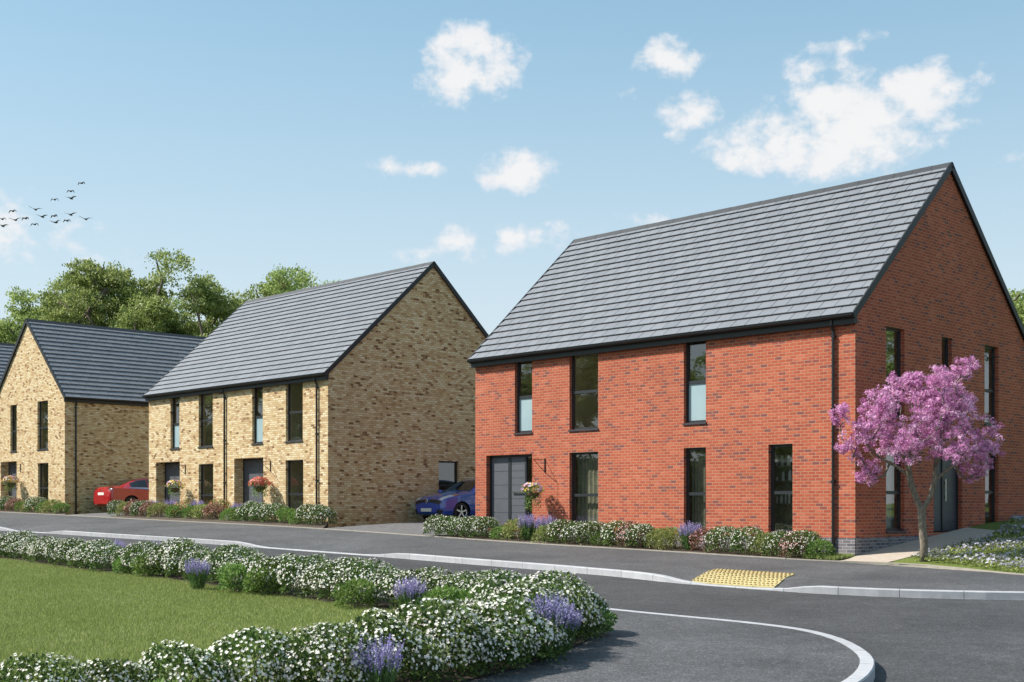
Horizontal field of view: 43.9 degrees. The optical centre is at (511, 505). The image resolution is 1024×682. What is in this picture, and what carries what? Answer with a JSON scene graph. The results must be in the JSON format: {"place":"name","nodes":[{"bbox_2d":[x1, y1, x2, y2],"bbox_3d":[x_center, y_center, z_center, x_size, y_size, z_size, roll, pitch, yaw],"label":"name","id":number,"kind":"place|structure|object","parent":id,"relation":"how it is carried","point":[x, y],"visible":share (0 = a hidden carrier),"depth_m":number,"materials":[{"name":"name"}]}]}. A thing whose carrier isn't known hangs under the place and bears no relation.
{"place":"outdoors","nodes":[
{"label":"outdoors","id":0,"kind":"place"},
{"bbox_2d":[73,512,138,516],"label":"drive","id":1,"kind":"structure","parent":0,"point":[101,514],"depth_m":50.34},
{"bbox_2d":[93,478,148,511],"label":"parked car","id":2,"kind":"object","parent":1,"relation":"on","point":[126,490],"visible":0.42,"depth_m":53.33,"materials":[{"name":"paint"}]},
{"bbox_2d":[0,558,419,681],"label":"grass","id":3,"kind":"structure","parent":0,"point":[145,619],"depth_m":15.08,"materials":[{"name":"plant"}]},
{"bbox_2d":[0,652,92,681],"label":"white flowering shrub","id":4,"kind":"object","parent":3,"relation":"on","point":[30,668],"visible":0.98,"depth_m":8.53,"materials":[{"name":"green plant"}]},
{"bbox_2d":[60,657,157,681],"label":"white flowering shrub","id":5,"kind":"object","parent":3,"relation":"on","point":[117,668],"visible":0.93,"depth_m":8.87,"materials":[{"name":"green plant"}]},
{"bbox_2d":[114,514,328,527],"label":"garden bed","id":6,"kind":"object","parent":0,"point":[270,522],"visible":0.65,"depth_m":42.87,"materials":[{"name":"soil"}]},
{"bbox_2d":[305,504,338,524],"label":"white flowering shrub","id":7,"kind":"object","parent":6,"relation":"on","point":[331,514],"visible":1,"depth_m":39.44,"materials":[{"name":"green plant"}]},
{"bbox_2d":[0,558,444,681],"bbox_3d":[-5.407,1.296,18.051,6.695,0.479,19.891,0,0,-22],"label":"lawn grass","id":8,"kind":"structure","parent":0,"point":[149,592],"depth_m":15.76,"materials":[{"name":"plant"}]},
{"bbox_2d":[5,527,442,553],"bbox_3d":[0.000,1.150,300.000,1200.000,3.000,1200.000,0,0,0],"label":"ground","id":9,"kind":"structure","parent":0,"point":[199,538],"depth_m":39.84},
{"bbox_2d":[0,343,14,380],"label":"gabled house","id":10,"kind":"structure","parent":9,"relation":"on","point":[6,349],"depth_m":65.61,"materials":[{"name":"tile"}]},
{"bbox_2d":[0,317,20,343],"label":"broadleaf tree","id":11,"kind":"object","parent":9,"relation":"on","point":[9,333],"visible":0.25,"depth_m":74.22,"materials":[{"name":"green plant"}]},
{"bbox_2d":[4,271,114,329],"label":"broadleaf tree","id":12,"kind":"object","parent":9,"relation":"on","point":[27,311],"visible":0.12,"depth_m":79.27,"materials":[{"name":"green plant"}]},
{"bbox_2d":[0,318,205,514],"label":"gabled house","id":13,"kind":"structure","parent":9,"relation":"on","point":[74,419],"depth_m":55.93,"materials":[{"name":"brick"}]},
{"bbox_2d":[37,257,174,328],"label":"broadleaf tree","id":14,"kind":"object","parent":9,"relation":"on","point":[89,283],"visible":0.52,"depth_m":76.01,"materials":[{"name":"green plant"}]},
{"bbox_2d":[103,247,235,336],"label":"broadleaf tree","id":15,"kind":"object","parent":9,"relation":"on","point":[203,295],"visible":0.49,"depth_m":75.52,"materials":[{"name":"green plant"}]},
{"bbox_2d":[201,266,319,326],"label":"broadleaf tree","id":16,"kind":"object","parent":9,"relation":"on","point":[237,301],"visible":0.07,"depth_m":79.81,"materials":[{"name":"green plant"}]},
{"bbox_2d":[260,263,339,294],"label":"broadleaf tree","id":17,"kind":"object","parent":9,"relation":"on","point":[275,273],"visible":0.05,"depth_m":77.85,"materials":[{"name":"green plant"}]},
{"bbox_2d":[142,261,488,527],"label":"semi detached house","id":18,"kind":"structure","parent":9,"relation":"on","point":[350,402],"depth_m":43.72,"materials":[{"name":"brick"}]},
{"bbox_2d":[166,464,179,504],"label":"door","id":19,"kind":"structure","parent":18,"relation":"in","point":[171,469],"depth_m":48.53,"materials":[{"name":"metal"}]},
{"bbox_2d":[244,460,262,510],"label":"door","id":20,"kind":"structure","parent":18,"relation":"in","point":[251,467],"depth_m":44.59,"materials":[{"name":"metal"}]},
{"bbox_2d":[248,463,270,497],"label":"hanging basket","id":21,"kind":"object","parent":18,"relation":"hanging from","point":[258,482],"visible":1,"depth_m":42.58,"materials":[{"name":"pink plant"}]},
{"bbox_2d":[467,162,1023,559],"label":"detached house","id":22,"kind":"structure","parent":9,"relation":"on","point":[710,369],"depth_m":29.43,"materials":[{"name":"brick"}]},
{"bbox_2d":[511,457,524,523],"bbox_3d":[0.160,-0.355,33.275,0.095,1.820,0.520,0,0,-44],"label":"door","id":23,"kind":"structure","parent":22,"relation":"in","point":[517,463],"depth_m":33.30,"materials":[{"name":"metal"}]},
{"bbox_2d":[513,363,532,434],"bbox_3d":[0.336,-2.852,32.980,0.185,2.025,0.680,0,0,-44],"label":"window","id":24,"kind":"structure","parent":22,"relation":"in","point":[524,403],"depth_m":33.11,"materials":[{"name":"black glass"}]},
{"bbox_2d":[520,475,544,510],"bbox_3d":[0.521,-0.490,32.062,0.615,1.269,0.639,0,0,0],"label":"hanging basket","id":25,"kind":"object","parent":22,"relation":"hanging from","point":[531,485],"visible":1,"depth_m":31.95,"materials":[{"name":"multicoloured plant"}]},
{"bbox_2d":[568,356,598,431],"bbox_3d":[1.811,-2.852,31.454,0.185,2.025,1.000,0,0,-44],"label":"window frame","id":26,"kind":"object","parent":22,"relation":"in","point":[574,392],"depth_m":31.79,"materials":[{"name":"black metal"}]},
{"bbox_2d":[572,452,597,529],"bbox_3d":[1.875,-0.347,31.516,0.365,1.935,1.000,0,0,-44],"label":"window","id":27,"kind":"structure","parent":22,"relation":"in","point":[587,495],"depth_m":31.75,"materials":[{"name":"clear glass"}]},
{"bbox_2d":[682,343,706,424],"bbox_3d":[4.201,-2.852,28.986,0.185,2.025,0.670,0,0,-44],"label":"window","id":28,"kind":"structure","parent":22,"relation":"in","point":[695,390],"depth_m":29.11,"materials":[{"name":"white glass"}]},
{"bbox_2d":[686,447,705,530],"bbox_3d":[4.310,-0.370,29.095,0.239,1.890,0.630,0,0,-44],"label":"window","id":29,"kind":"structure","parent":22,"relation":"in","point":[698,493],"depth_m":29.24,"materials":[{"name":"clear glass"}]},
{"bbox_2d":[767,444,792,533],"bbox_3d":[5.801,-0.347,27.337,0.185,1.935,0.650,0,0,-44],"label":"window","id":30,"kind":"structure","parent":22,"relation":"in","point":[773,492],"depth_m":27.55,"materials":[{"name":"black metal"}]},
{"bbox_2d":[886,445,905,532],"bbox_3d":[8.073,-0.352,27.229,0.810,1.885,0.365,0,0,-44],"label":"window","id":31,"kind":"structure","parent":22,"relation":"in","point":[889,492],"depth_m":27.49,"materials":[{"name":"black glass"}]},
{"bbox_2d":[944,458,955,530],"bbox_3d":[9.994,-0.340,29.056,0.630,1.850,0.090,0,0,-44],"label":"door","id":32,"kind":"structure","parent":22,"relation":"in","point":[949,477],"depth_m":29.05,"materials":[{"name":"metal"}]},
{"bbox_2d":[984,346,999,425],"bbox_3d":[11.366,-2.837,30.299,0.770,1.915,0.185,0,0,-44],"label":"window","id":33,"kind":"structure","parent":22,"relation":"in","point":[992,391],"depth_m":30.56,"materials":[{"name":"black metal"}]},
{"bbox_2d":[0,554,595,681],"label":"hedge bed","id":34,"kind":"object","parent":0,"point":[383,604],"visible":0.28,"depth_m":16.62,"materials":[{"name":"plant"}]},
{"bbox_2d":[0,530,35,558],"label":"white flowering shrub","id":35,"kind":"object","parent":34,"relation":"on","point":[17,535],"visible":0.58,"depth_m":26.26,"materials":[{"name":"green plant"}]},
{"bbox_2d":[28,535,66,562],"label":"white flowering shrub","id":36,"kind":"object","parent":34,"relation":"on","point":[41,544],"visible":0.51,"depth_m":24.59,"materials":[{"name":"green plant"}]},
{"bbox_2d":[51,537,88,565],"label":"white flowering shrub","id":37,"kind":"object","parent":34,"relation":"on","point":[61,550],"visible":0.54,"depth_m":23.81,"materials":[{"name":"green plant"}]},
{"bbox_2d":[73,539,116,568],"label":"white flowering shrub","id":38,"kind":"object","parent":34,"relation":"on","point":[85,550],"visible":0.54,"depth_m":23.02,"materials":[{"name":"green plant"}]},
{"bbox_2d":[84,544,122,570],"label":"white flowering shrub","id":39,"kind":"object","parent":34,"relation":"on","point":[105,550],"visible":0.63,"depth_m":22.61,"materials":[{"name":"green plant"}]},
{"bbox_2d":[120,541,158,573],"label":"white flowering shrub","id":40,"kind":"object","parent":34,"relation":"on","point":[138,547],"visible":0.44,"depth_m":21.96,"materials":[{"name":"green plant"}]},
{"bbox_2d":[129,552,170,576],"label":"green shrub","id":41,"kind":"object","parent":34,"relation":"on","point":[137,570],"visible":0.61,"depth_m":21.39,"materials":[{"name":"green plant"}]},
{"bbox_2d":[146,537,197,576],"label":"white flowering shrub","id":42,"kind":"object","parent":34,"relation":"on","point":[169,542],"visible":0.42,"depth_m":21.23,"materials":[{"name":"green plant"}]},
{"bbox_2d":[161,541,209,578],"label":"white flowering shrub","id":43,"kind":"object","parent":34,"relation":"on","point":[172,565],"visible":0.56,"depth_m":20.82,"materials":[{"name":"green plant"}]},
{"bbox_2d":[127,639,245,681],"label":"white flowering shrub","id":44,"kind":"object","parent":34,"relation":"on","point":[197,661],"visible":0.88,"depth_m":9.16,"materials":[{"name":"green plant"}]},
{"bbox_2d":[184,558,210,588],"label":"lavender","id":45,"kind":"object","parent":34,"relation":"on","point":[193,573],"visible":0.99,"depth_m":19.05,"materials":[{"name":"purple plant"}]},
{"bbox_2d":[206,544,266,583],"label":"white flowering shrub","id":46,"kind":"object","parent":34,"relation":"on","point":[242,550],"visible":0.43,"depth_m":19.56,"materials":[{"name":"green plant"}]},
{"bbox_2d":[215,562,259,591],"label":"green shrub","id":47,"kind":"object","parent":34,"relation":"on","point":[239,569],"visible":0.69,"depth_m":18.57,"materials":[{"name":"green plant"}]},
{"bbox_2d":[199,626,324,681],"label":"white flowering shrub","id":48,"kind":"object","parent":34,"relation":"on","point":[221,648],"visible":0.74,"depth_m":9.52,"materials":[{"name":"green plant"}]},
{"bbox_2d":[242,567,285,593],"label":"green shrub","id":49,"kind":"object","parent":34,"relation":"on","point":[248,580],"visible":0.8,"depth_m":18.11,"materials":[{"name":"green plant"}]},
{"bbox_2d":[247,553,311,594],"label":"white flowering shrub","id":50,"kind":"object","parent":34,"relation":"on","point":[266,561],"visible":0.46,"depth_m":18.29,"materials":[{"name":"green plant"}]},
{"bbox_2d":[276,553,336,595],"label":"white flowering shrub","id":51,"kind":"object","parent":34,"relation":"on","point":[282,571],"visible":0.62,"depth_m":17.94,"materials":[{"name":"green plant"}]},
{"bbox_2d":[258,623,368,681],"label":"white flowering shrub","id":52,"kind":"object","parent":34,"relation":"on","point":[324,669],"visible":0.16,"depth_m":9.90,"materials":[{"name":"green plant"}]},
{"bbox_2d":[292,563,346,599],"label":"white flowering shrub","id":53,"kind":"object","parent":34,"relation":"on","point":[303,574],"visible":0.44,"depth_m":17.55,"materials":[{"name":"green plant"}]},
{"bbox_2d":[266,620,376,681],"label":"white flowering shrub","id":54,"kind":"object","parent":34,"relation":"on","point":[311,651],"visible":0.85,"depth_m":9.55,"materials":[{"name":"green plant"}]},
{"bbox_2d":[308,556,373,600],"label":"white flowering shrub","id":55,"kind":"object","parent":34,"relation":"on","point":[329,574],"visible":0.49,"depth_m":17.20,"materials":[{"name":"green plant"}]},
{"bbox_2d":[331,577,377,608],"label":"green shrub","id":56,"kind":"object","parent":34,"relation":"on","point":[354,584],"visible":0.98,"depth_m":16.34,"materials":[{"name":"green plant"}]},
{"bbox_2d":[330,558,396,603],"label":"white flowering shrub","id":57,"kind":"object","parent":34,"relation":"on","point":[370,572],"visible":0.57,"depth_m":16.87,"materials":[{"name":"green plant"}]},
{"bbox_2d":[348,633,405,681],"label":"lavender","id":58,"kind":"object","parent":34,"relation":"on","point":[381,666],"visible":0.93,"depth_m":9.56,"materials":[{"name":"purple plant"}]},
{"bbox_2d":[321,607,450,681],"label":"white flowering shrub","id":59,"kind":"object","parent":34,"relation":"on","point":[410,636],"visible":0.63,"depth_m":10.08,"materials":[{"name":"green plant"}]},
{"bbox_2d":[363,566,425,605],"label":"white flowering shrub","id":60,"kind":"object","parent":34,"relation":"on","point":[395,572],"visible":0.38,"depth_m":16.50,"materials":[{"name":"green plant"}]},
{"bbox_2d":[391,573,426,616],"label":"lavender","id":61,"kind":"object","parent":34,"relation":"on","point":[408,593],"visible":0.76,"depth_m":15.25,"materials":[{"name":"purple plant"}]},
{"bbox_2d":[389,566,454,609],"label":"white flowering shrub","id":62,"kind":"object","parent":34,"relation":"on","point":[418,573],"visible":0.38,"depth_m":16.16,"materials":[{"name":"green plant"}]},
{"bbox_2d":[416,573,460,606],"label":"white flowering shrub","id":63,"kind":"object","parent":34,"relation":"on","point":[433,578],"visible":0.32,"depth_m":15.75,"materials":[{"name":"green plant"}]},
{"bbox_2d":[411,583,466,612],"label":"green shrub","id":64,"kind":"object","parent":34,"relation":"on","point":[448,592],"visible":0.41,"depth_m":15.04,"materials":[{"name":"green plant"}]},
{"bbox_2d":[394,611,486,681],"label":"white flowering shrub","id":65,"kind":"object","parent":34,"relation":"on","point":[465,650],"visible":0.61,"depth_m":10.57,"materials":[{"name":"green plant"}]},
{"bbox_2d":[382,597,501,681],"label":"white flowering shrub","id":66,"kind":"object","parent":34,"relation":"on","point":[444,608],"visible":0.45,"depth_m":10.78,"materials":[{"name":"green plant"}]},
{"bbox_2d":[439,569,504,601],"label":"white flowering shrub","id":67,"kind":"object","parent":34,"relation":"on","point":[466,582],"visible":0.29,"depth_m":15.38,"materials":[{"name":"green plant"}]},
{"bbox_2d":[433,599,522,665],"bbox_3d":[-0.343,1.180,11.556,0.906,0.660,0.852,0,0,-1],"label":"white flowering shrub","id":68,"kind":"object","parent":34,"relation":"on","point":[478,609],"visible":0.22,"depth_m":11.32,"materials":[{"name":"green plant"}]},
{"bbox_2d":[443,615,539,674],"bbox_3d":[-0.204,1.235,11.178,0.785,0.539,0.842,0,0,27],"label":"white flowering shrub","id":69,"kind":"object","parent":34,"relation":"on","point":[511,642],"visible":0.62,"depth_m":11.02,"materials":[{"name":"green plant"}]},
{"bbox_2d":[466,568,534,599],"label":"white flowering shrub","id":70,"kind":"object","parent":34,"relation":"on","point":[488,579],"visible":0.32,"depth_m":14.88,"materials":[{"name":"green plant"}]},
{"bbox_2d":[449,595,560,667],"bbox_3d":[-0.108,1.162,11.618,1.069,0.698,1.008,0,0,22],"label":"white flowering shrub","id":71,"kind":"object","parent":34,"relation":"on","point":[517,607],"visible":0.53,"depth_m":11.40,"materials":[{"name":"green plant"}]},
{"bbox_2d":[479,581,570,643],"bbox_3d":[0.122,1.115,12.577,1.118,0.744,1.021,0,0,35],"label":"white flowering shrub","id":72,"kind":"object","parent":34,"relation":"on","point":[516,587],"visible":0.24,"depth_m":12.51,"materials":[{"name":"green plant"}]},
{"bbox_2d":[490,610,570,660],"bbox_3d":[0.146,1.223,11.942,0.790,0.531,0.743,0,0,24],"label":"white flowering shrub","id":73,"kind":"object","parent":34,"relation":"on","point":[561,634],"visible":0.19,"depth_m":11.75,"materials":[{"name":"green plant"}]},
{"bbox_2d":[525,589,574,657],"bbox_3d":[0.349,1.116,11.989,0.487,0.643,0.503,0,0,-1],"label":"lavender","id":74,"kind":"object","parent":34,"relation":"on","point":[558,621],"visible":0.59,"depth_m":11.95,"materials":[{"name":"purple plant"}]},
{"bbox_2d":[505,569,597,625],"bbox_3d":[0.421,1.073,13.818,1.019,0.772,1.116,0,0,-13],"label":"white flowering shrub","id":75,"kind":"object","parent":34,"relation":"on","point":[551,576],"visible":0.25,"depth_m":13.76,"materials":[{"name":"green plant"}]},
{"bbox_2d":[523,580,592,642],"bbox_3d":[0.326,1.122,13.206,1.023,0.699,0.954,0,0,2],"label":"white flowering shrub","id":76,"kind":"object","parent":34,"relation":"on","point":[553,586],"visible":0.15,"depth_m":13.04,"materials":[{"name":"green plant"}]},
{"bbox_2d":[548,599,583,652],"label":"lavender","id":77,"kind":"object","parent":34,"relation":"on","point":[575,623],"visible":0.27,"depth_m":12.25,"materials":[{"name":"purple plant"}]},
{"bbox_2d":[551,585,604,640],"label":"white flowering shrub","id":78,"kind":"object","parent":34,"relation":"on","point":[590,605],"visible":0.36,"depth_m":13.01,"materials":[{"name":"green plant"}]},
{"bbox_2d":[580,605,618,633],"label":"green shrub","id":79,"kind":"object","parent":34,"relation":"on","point":[607,615],"visible":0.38,"depth_m":13.65,"materials":[{"name":"green plant"}]},
{"bbox_2d":[326,520,472,535],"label":"drive","id":80,"kind":"structure","parent":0,"point":[415,528],"depth_m":37.94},
{"bbox_2d":[415,479,474,520],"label":"parked car","id":81,"kind":"object","parent":80,"relation":"on","point":[457,499],"visible":0.55,"depth_m":41.92,"materials":[{"name":"paint"}]},
{"bbox_2d":[43,555,859,681],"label":"island path","id":82,"kind":"structure","parent":0,"point":[638,647],"depth_m":12.13,"materials":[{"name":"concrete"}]},
{"bbox_2d":[0,530,1023,681],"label":"road","id":83,"kind":"structure","parent":0,"point":[898,639],"depth_m":16.73,"materials":[{"name":"asphalt"}]},
{"bbox_2d":[0,527,1023,599],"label":"kerb","id":84,"kind":"structure","parent":83,"relation":"on","point":[934,594],"depth_m":22.92,"materials":[{"name":"concrete"}]},
{"bbox_2d":[607,608,874,681],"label":"kerb","id":85,"kind":"structure","parent":83,"relation":"on","point":[864,671],"depth_m":12.46,"materials":[{"name":"concrete"}]},
{"bbox_2d":[0,512,1023,590],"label":"pavement","id":86,"kind":"structure","parent":0,"point":[686,566],"depth_m":27.74,"materials":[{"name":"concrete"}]},
{"bbox_2d":[8,512,1023,574],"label":"edging","id":87,"kind":"object","parent":86,"relation":"on","point":[914,565],"visible":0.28,"depth_m":27.32,"materials":[{"name":"concrete"}]},
{"bbox_2d":[692,568,794,587],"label":"tactile paving","id":88,"kind":"structure","parent":86,"relation":"on","point":[748,578],"depth_m":21.58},
{"bbox_2d":[0,0,1023,334],"label":"sky","id":89,"kind":"structure","parent":0,"point":[340,140],"materials":[{"name":"blue"}]},
{"bbox_2d":[442,533,852,559],"bbox_3d":[2.440,0.925,30.039,1.188,0.362,12.209,0,0,-44],"label":"garden bed","id":90,"kind":"object","parent":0,"point":[678,548],"visible":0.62,"depth_m":29.35,"materials":[{"name":"soil"}]},
{"bbox_2d":[470,516,500,537],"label":"white flowering shrub","id":91,"kind":"object","parent":90,"relation":"on","point":[488,520],"visible":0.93,"depth_m":32.92,"materials":[{"name":"green plant"}]},
{"bbox_2d":[516,512,538,540],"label":"lavender","id":92,"kind":"object","parent":90,"relation":"on","point":[529,522],"visible":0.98,"depth_m":31.83,"materials":[{"name":"purple plant"}]},
{"bbox_2d":[545,519,577,542],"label":"white flowering shrub","id":93,"kind":"object","parent":90,"relation":"on","point":[555,524],"visible":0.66,"depth_m":30.83,"materials":[{"name":"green plant"}]},
{"bbox_2d":[574,520,608,544],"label":"white flowering shrub","id":94,"kind":"object","parent":90,"relation":"on","point":[583,525],"visible":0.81,"depth_m":30.21,"materials":[{"name":"green plant"}]},
{"bbox_2d":[600,520,638,546],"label":"white flowering shrub","id":95,"kind":"object","parent":90,"relation":"on","point":[611,526],"visible":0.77,"depth_m":29.58,"materials":[{"name":"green plant"}]},
{"bbox_2d":[623,523,661,546],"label":"white flowering shrub","id":96,"kind":"object","parent":90,"relation":"on","point":[637,527],"visible":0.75,"depth_m":29.07,"materials":[{"name":"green plant"}]},
{"bbox_2d":[653,526,684,549],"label":"yellow green shrub","id":97,"kind":"object","parent":90,"relation":"on","point":[672,532],"visible":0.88,"depth_m":28.45,"materials":[{"name":"green plant"}]},
{"bbox_2d":[676,521,701,549],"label":"lavender","id":98,"kind":"object","parent":90,"relation":"on","point":[689,530],"visible":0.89,"depth_m":28.18,"materials":[{"name":"purple plant"}]},
{"bbox_2d":[688,527,722,550],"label":"copper shrub","id":99,"kind":"object","parent":90,"relation":"on","point":[696,539],"visible":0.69,"depth_m":27.86,"materials":[{"name":"pink plant"}]},
{"bbox_2d":[704,525,743,552],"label":"white flowering shrub","id":100,"kind":"object","parent":90,"relation":"on","point":[717,534],"visible":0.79,"depth_m":27.46,"materials":[{"name":"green plant"}]},
{"bbox_2d":[728,526,766,553],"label":"white flowering shrub","id":101,"kind":"object","parent":90,"relation":"on","point":[735,539],"visible":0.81,"depth_m":26.99,"materials":[{"name":"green plant"}]},
{"bbox_2d":[761,529,799,556],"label":"white flowering shrub","id":102,"kind":"object","parent":90,"relation":"on","point":[776,533],"visible":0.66,"depth_m":26.39,"materials":[{"name":"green plant"}]},
{"bbox_2d":[781,529,823,556],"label":"white flowering shrub","id":103,"kind":"object","parent":90,"relation":"on","point":[811,534],"visible":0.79,"depth_m":25.99,"materials":[{"name":"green plant"}]},
{"bbox_2d":[803,538,835,558],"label":"green shrub","id":104,"kind":"object","parent":90,"relation":"on","point":[829,546],"visible":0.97,"depth_m":25.72,"materials":[{"name":"green plant"}]},
{"bbox_2d":[839,527,995,561],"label":"path","id":105,"kind":"structure","parent":0,"point":[901,551],"depth_m":26.77,"materials":[{"name":"concrete"}]},
{"bbox_2d":[848,520,1023,573],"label":"garden lawn","id":106,"kind":"structure","parent":0,"point":[993,526],"depth_m":24.86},
{"bbox_2d":[827,355,1005,561],"bbox_3d":[7.878,-0.836,24.737,3.281,4.137,2.083,0,0,20],"label":"blossom tree","id":107,"kind":"object","parent":106,"relation":"on","point":[982,449],"visible":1,"depth_m":24.61,"materials":[{"name":"pink plant"}]},
{"bbox_2d":[910,515,1023,572],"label":"ground cover","id":108,"kind":"object","parent":106,"relation":"on","point":[998,535],"depth_m":25.20,"materials":[{"name":"plant"}]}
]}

